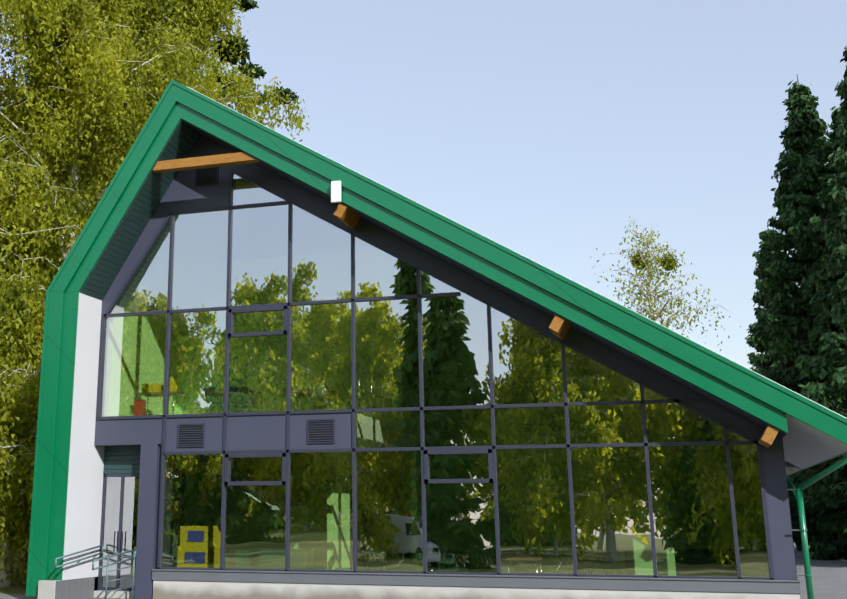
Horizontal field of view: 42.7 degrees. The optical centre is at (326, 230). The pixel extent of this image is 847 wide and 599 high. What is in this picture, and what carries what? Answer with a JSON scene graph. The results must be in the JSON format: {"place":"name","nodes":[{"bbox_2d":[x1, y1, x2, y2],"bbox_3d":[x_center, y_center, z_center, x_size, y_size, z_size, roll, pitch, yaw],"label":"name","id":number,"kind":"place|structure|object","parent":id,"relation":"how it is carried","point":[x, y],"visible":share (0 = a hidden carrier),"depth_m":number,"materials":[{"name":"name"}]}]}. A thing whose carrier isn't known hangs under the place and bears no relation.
{"place":"outdoors","nodes":[
{"label":"outdoors","id":0,"kind":"place"},
{"bbox_2d":[55,577,94,598],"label":"entrance base tiles","id":1,"kind":"object","parent":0,"point":[82,588],"visible":0.98,"depth_m":23.72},
{"bbox_2d":[0,15,155,363],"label":"birch","id":2,"kind":"object","parent":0,"point":[42,152],"depth_m":50.96,"materials":[{"name":"green plant"}]},
{"bbox_2d":[0,0,203,301],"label":"birch","id":3,"kind":"object","parent":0,"point":[20,127],"depth_m":43.21,"materials":[{"name":"green plant"}]},
{"bbox_2d":[0,0,237,297],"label":"birch","id":4,"kind":"object","parent":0,"point":[76,14],"depth_m":35.94,"materials":[{"name":"green plant"}]},
{"bbox_2d":[33,0,308,362],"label":"birch","id":5,"kind":"object","parent":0,"point":[207,13],"depth_m":41.87,"materials":[{"name":"green plant"}]},
{"bbox_2d":[0,546,846,598],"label":"pavement","id":6,"kind":"structure","parent":0,"point":[829,579],"depth_m":30.99,"materials":[{"name":"grey concrete"}]},
{"bbox_2d":[37,577,97,598],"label":"wall","id":7,"kind":"structure","parent":6,"relation":"on","point":[46,589],"depth_m":23.06,"materials":[{"name":"white concrete"}]},
{"bbox_2d":[55,544,135,598],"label":"entrance handrails","id":8,"kind":"object","parent":6,"relation":"on","point":[108,564],"visible":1,"depth_m":23.35,"materials":[{"name":"grey metal"}]},
{"bbox_2d":[26,79,846,595],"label":"green building barge boards","id":9,"kind":"object","parent":6,"relation":"on","point":[772,403],"visible":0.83,"depth_m":23.48,"materials":[{"name":"green metal"}]},
{"bbox_2d":[331,180,340,202],"bbox_3d":[0.239,-0.829,23.355,0.220,0.480,0.210,-5,-15,18],"label":"wall lamp","id":10,"kind":"object","parent":9,"relation":"attached to","point":[335,191],"visible":1,"depth_m":23.25,"materials":[{"name":"white plastic"}]},
{"bbox_2d":[94,134,796,579],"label":"facade cladding panels","id":11,"kind":"object","parent":9,"relation":"attached to","point":[244,432],"visible":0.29,"depth_m":23.75,"materials":[{"name":"grey metal"}]},
{"bbox_2d":[98,474,139,590],"bbox_3d":[-4.742,6.943,24.768,1.008,2.640,0.135,-5,-15,18],"label":"entrance door frame","id":12,"kind":"object","parent":11,"relation":"attached to","point":[120,541],"visible":0.62,"depth_m":24.82,"materials":[{"name":"grey metal"}]},
{"bbox_2d":[101,477,138,587],"bbox_3d":[-4.736,6.924,24.795,0.870,2.450,0.001,-5,-15,18],"label":"door glass","id":13,"kind":"object","parent":12,"relation":"in","point":[130,506],"visible":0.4,"depth_m":24.82,"materials":[{"name":"glass"}]},
{"bbox_2d":[179,167,332,445],"bbox_3d":[-1.579,1.511,24.573,3.660,6.610,0.022,-5,-15,18],"label":"vent frame","id":14,"kind":"object","parent":11,"relation":"attached to","point":[210,179],"visible":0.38,"depth_m":24.23,"materials":[{"name":"black"}]},
{"bbox_2d":[177,167,334,446],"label":"facade vent louvres","id":15,"kind":"object","parent":11,"relation":"attached to","point":[308,426],"visible":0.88,"depth_m":24.15,"materials":[{"name":"grey metal"}]},
{"bbox_2d":[96,169,774,579],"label":"facade frames","id":16,"kind":"structure","parent":11,"relation":"attached to","point":[426,451],"depth_m":23.05,"materials":[{"name":"grey metal"}]},
{"bbox_2d":[101,173,769,576],"bbox_3d":[1.496,2.649,23.252,14.300,9.060,0.001,-5,-15,18],"label":"window glass","id":17,"kind":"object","parent":16,"relation":"in","point":[691,511],"depth_m":22.88,"materials":[{"name":"clear glass"}]},
{"bbox_2d":[787,489,807,575],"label":"building downpipe brackets","id":18,"kind":"object","parent":11,"relation":"attached to","point":[795,530],"visible":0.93,"depth_m":19.89,"materials":[{"name":"metal"}]},
{"bbox_2d":[786,456,846,598],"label":"downspout","id":19,"kind":"object","parent":18,"relation":"attached to","point":[797,493],"visible":0.96,"depth_m":19.76,"materials":[{"name":"green metal"}]},
{"bbox_2d":[182,120,786,437],"bbox_3d":[2.644,0.662,22.811,12.359,7.531,1.050,-5,-15,18],"label":"roof soffit","id":20,"kind":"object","parent":9,"relation":"attached to","point":[643,362],"visible":0.93,"depth_m":22.15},
{"bbox_2d":[153,152,778,447],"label":"building timber beams","id":21,"kind":"structure","parent":20,"relation":"attached to","point":[559,326],"depth_m":24.42,"materials":[{"name":"brown wood"}]},
{"bbox_2d":[186,86,845,417],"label":"roof sheet","id":22,"kind":"object","parent":9,"relation":"on","point":[528,258],"visible":0.08,"depth_m":21.83,"materials":[{"name":"green metal"}]},
{"bbox_2d":[783,414,846,468],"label":"roof soffit","id":23,"kind":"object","parent":9,"relation":"attached to","point":[805,445],"visible":0.62,"depth_m":22.16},
{"bbox_2d":[153,580,799,598],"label":"foundation plinth","id":24,"kind":"structure","parent":6,"relation":"on","point":[166,589],"depth_m":22.01,"materials":[{"name":"beige concrete"}]},
{"bbox_2d":[152,569,800,593],"bbox_3d":[2.487,7.086,21.861,13.180,0.230,0.400,-5,-15,18],"label":"window sill","id":25,"kind":"structure","parent":24,"relation":"on","point":[676,584],"depth_m":21.43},
{"bbox_2d":[0,543,846,594],"bbox_3d":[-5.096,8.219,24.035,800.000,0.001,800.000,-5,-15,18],"label":"ground","id":26,"kind":"structure","parent":0,"point":[17,589],"depth_m":28.89,"materials":[{"name":"green plant"}]},
{"bbox_2d":[0,402,29,529],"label":"birch","id":27,"kind":"object","parent":26,"relation":"on","point":[13,488],"depth_m":27.96,"materials":[{"name":"green plant"}]},
{"bbox_2d":[0,241,59,586],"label":"birch","id":28,"kind":"object","parent":26,"relation":"on","point":[28,322],"depth_m":28.06,"materials":[{"name":"green plant"}]},
{"bbox_2d":[0,131,60,274],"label":"birch","id":29,"kind":"object","parent":26,"relation":"on","point":[14,240],"depth_m":41.06,"materials":[{"name":"green plant"}]},
{"bbox_2d":[0,69,85,306],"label":"birch","id":30,"kind":"object","parent":26,"relation":"on","point":[9,90],"depth_m":35.99,"materials":[{"name":"green plant"}]},
{"bbox_2d":[94,590,134,598],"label":"entrance steps","id":31,"kind":"structure","parent":26,"relation":"on","point":[112,594],"depth_m":24.26,"materials":[{"name":"concrete"}]},
{"bbox_2d":[113,0,298,107],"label":"pine","id":32,"kind":"object","parent":26,"relation":"on","point":[259,71],"depth_m":54.64,"materials":[{"name":"green plant"}]},
{"bbox_2d":[745,224,822,549],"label":"spruce","id":33,"kind":"object","parent":26,"relation":"on","point":[758,361],"depth_m":57.72,"materials":[{"name":"green plant"}]},
{"bbox_2d":[751,74,846,560],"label":"spruce","id":34,"kind":"object","parent":26,"relation":"on","point":[807,179],"depth_m":49.51,"materials":[{"name":"green plant"}]},
{"bbox_2d":[789,46,846,535],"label":"spruce","id":35,"kind":"object","parent":26,"relation":"on","point":[833,347],"depth_m":41.35,"materials":[{"name":"green plant"}]},
{"bbox_2d":[791,102,846,540],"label":"spruce","id":36,"kind":"object","parent":26,"relation":"on","point":[835,133],"depth_m":56.53,"materials":[{"name":"green plant"}]},
{"bbox_2d":[816,277,846,537],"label":"spruce","id":37,"kind":"object","parent":26,"relation":"on","point":[840,475],"depth_m":42.62,"materials":[{"name":"green plant"}]},
{"bbox_2d":[0,0,846,369],"label":"sky","id":38,"kind":"structure","parent":0,"point":[538,128],"materials":[{"name":"blue"}]},
{"bbox_2d":[70,120,785,590],"bbox_3d":[5.186,4.982,34.962,15.560,11.560,27.050,-5,-15,18],"label":"building shell","id":39,"kind":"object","parent":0,"point":[296,178],"visible":0.06,"depth_m":25.18},
{"bbox_2d":[62,292,104,579],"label":"wall","id":40,"kind":"structure","parent":39,"relation":"attached to","point":[84,498],"depth_m":24.61,"materials":[{"name":"white paint"}]},
{"bbox_2d":[103,445,140,473],"bbox_3d":[-4.674,5.306,25.078,1.208,0.676,0.340,-5,-15,18],"label":"facade recess siding","id":41,"kind":"object","parent":39,"relation":"attached to","point":[116,461],"visible":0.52,"depth_m":25.18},
{"bbox_2d":[80,119,199,299],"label":"teal soffit planks","id":42,"kind":"object","parent":39,"relation":"attached to","point":[133,238],"visible":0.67,"depth_m":25.44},
{"bbox_2d":[134,444,161,598],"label":"facade column","id":43,"kind":"structure","parent":39,"relation":"attached to","point":[148,513],"depth_m":24.10,"materials":[{"name":"grey metal"}]},
{"bbox_2d":[590,217,748,350],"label":"birch","id":44,"kind":"object","parent":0,"point":[657,259],"depth_m":62.43,"materials":[{"name":"green plant"}]},
{"bbox_2d":[628,251,651,271],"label":"mistletoe","id":45,"kind":"object","parent":44,"relation":"attached to","point":[637,261],"visible":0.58,"depth_m":63.22,"materials":[{"name":"green plant"}]},
{"bbox_2d":[661,252,680,274],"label":"mistletoe","id":46,"kind":"object","parent":44,"relation":"attached to","point":[671,260],"visible":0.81,"depth_m":62.67,"materials":[{"name":"green plant"}]}
]}

